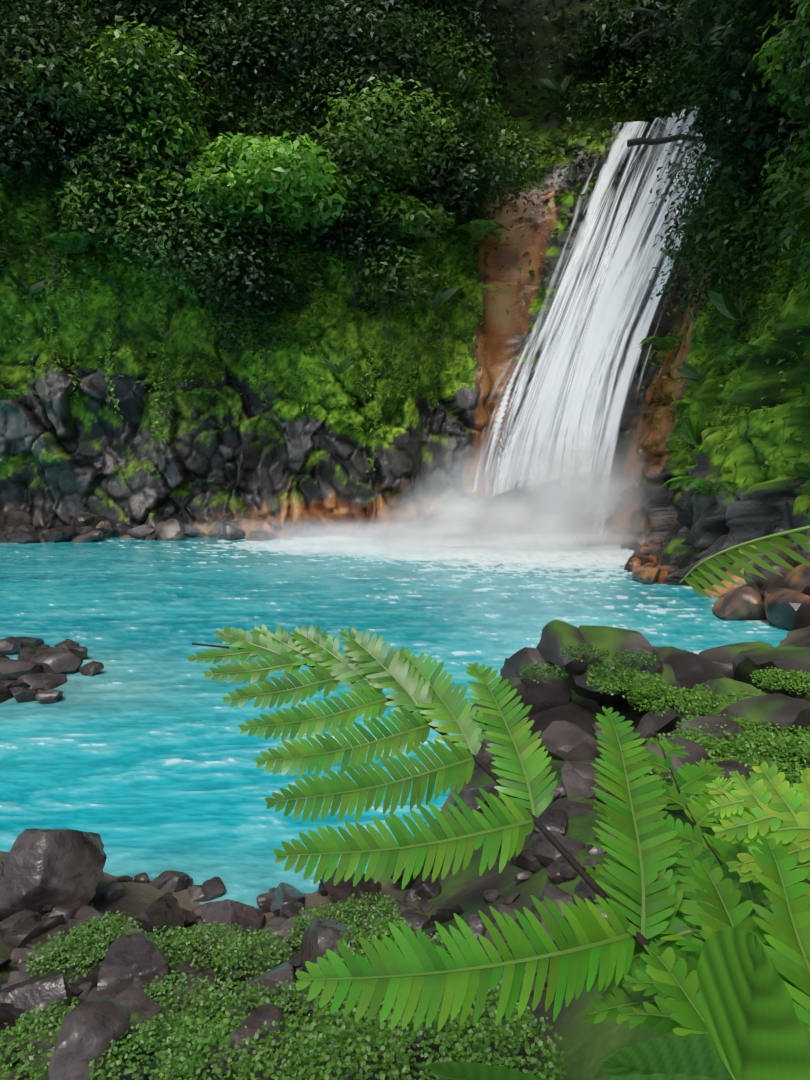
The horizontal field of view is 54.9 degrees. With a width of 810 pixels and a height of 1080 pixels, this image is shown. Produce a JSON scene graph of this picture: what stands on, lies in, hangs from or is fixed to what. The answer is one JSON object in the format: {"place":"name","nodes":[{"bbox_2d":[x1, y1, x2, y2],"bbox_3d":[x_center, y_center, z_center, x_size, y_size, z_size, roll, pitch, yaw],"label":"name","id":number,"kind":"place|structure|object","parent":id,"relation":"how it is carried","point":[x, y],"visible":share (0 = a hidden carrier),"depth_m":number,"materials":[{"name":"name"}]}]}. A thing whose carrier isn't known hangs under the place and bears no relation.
{"place":"outdoors","nodes":[
{"label":"outdoors","id":0,"kind":"place"},
{"bbox_2d":[0,536,788,907],"bbox_3d":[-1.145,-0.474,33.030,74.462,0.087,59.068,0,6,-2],"label":"water","id":1,"kind":"structure","parent":0,"point":[138,752],"depth_m":12.92,"materials":[{"name":"teal liquid"}]},
{"bbox_2d":[0,0,809,597],"bbox_3d":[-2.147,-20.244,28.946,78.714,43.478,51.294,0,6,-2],"label":"cliff","id":2,"kind":"structure","parent":0,"point":[64,460],"depth_m":30.18,"materials":[{"name":"green plant"}]},
{"bbox_2d":[0,0,802,495],"bbox_3d":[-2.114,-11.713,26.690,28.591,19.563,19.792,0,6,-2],"label":"leafy plants","id":3,"kind":"object","parent":2,"relation":"on","point":[724,304],"visible":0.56,"depth_m":27.90,"materials":[{"name":"green plant"}]},
{"bbox_2d":[0,0,809,487],"bbox_3d":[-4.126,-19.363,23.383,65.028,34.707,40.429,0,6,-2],"label":"foliage","id":4,"kind":"object","parent":2,"relation":"on","point":[752,50],"visible":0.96,"depth_m":27.90,"materials":[{"name":"green plant"}]},
{"bbox_2d":[31,0,798,317],"bbox_3d":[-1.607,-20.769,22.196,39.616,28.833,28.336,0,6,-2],"label":"tree trunks","id":5,"kind":"object","parent":2,"relation":"on","point":[630,142],"visible":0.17,"depth_m":29.16,"materials":[{"name":"brown plant"}]},
{"bbox_2d":[462,94,748,535],"bbox_3d":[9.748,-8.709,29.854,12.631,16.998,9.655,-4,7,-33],"label":"waterfall","id":6,"kind":"structure","parent":2,"relation":"on","point":[571,355],"depth_m":30.27,"materials":[{"name":"white liquid"}]},
{"bbox_2d":[0,626,809,1079],"bbox_3d":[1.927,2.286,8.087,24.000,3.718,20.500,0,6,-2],"label":"bank","id":7,"kind":"structure","parent":0,"point":[590,1046],"depth_m":4.48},
{"bbox_2d":[0,510,809,1079],"bbox_3d":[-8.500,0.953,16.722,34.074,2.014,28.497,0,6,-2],"label":"boulders","id":8,"kind":"object","parent":7,"relation":"on","point":[50,880],"visible":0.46,"depth_m":5.03,"materials":[{"name":"grey stone"}]},
{"bbox_2d":[0,643,809,1079],"bbox_3d":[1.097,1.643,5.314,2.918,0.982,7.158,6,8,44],"label":"ground cover","id":9,"kind":"object","parent":7,"relation":"on","point":[750,741],"visible":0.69,"depth_m":3.24,"materials":[{"name":"green plant"}]},
{"bbox_2d":[188,526,809,1079],"bbox_3d":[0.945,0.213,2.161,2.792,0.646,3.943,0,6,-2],"label":"fern","id":10,"kind":"object","parent":7,"relation":"on","point":[728,998],"depth_m":1.12,"materials":[{"name":"green plant"}]},
{"bbox_2d":[184,376,677,559],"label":"mist","id":11,"kind":"structure","parent":0,"point":[542,513],"depth_m":26.55,"materials":[{"name":"white liquid"}]}
]}

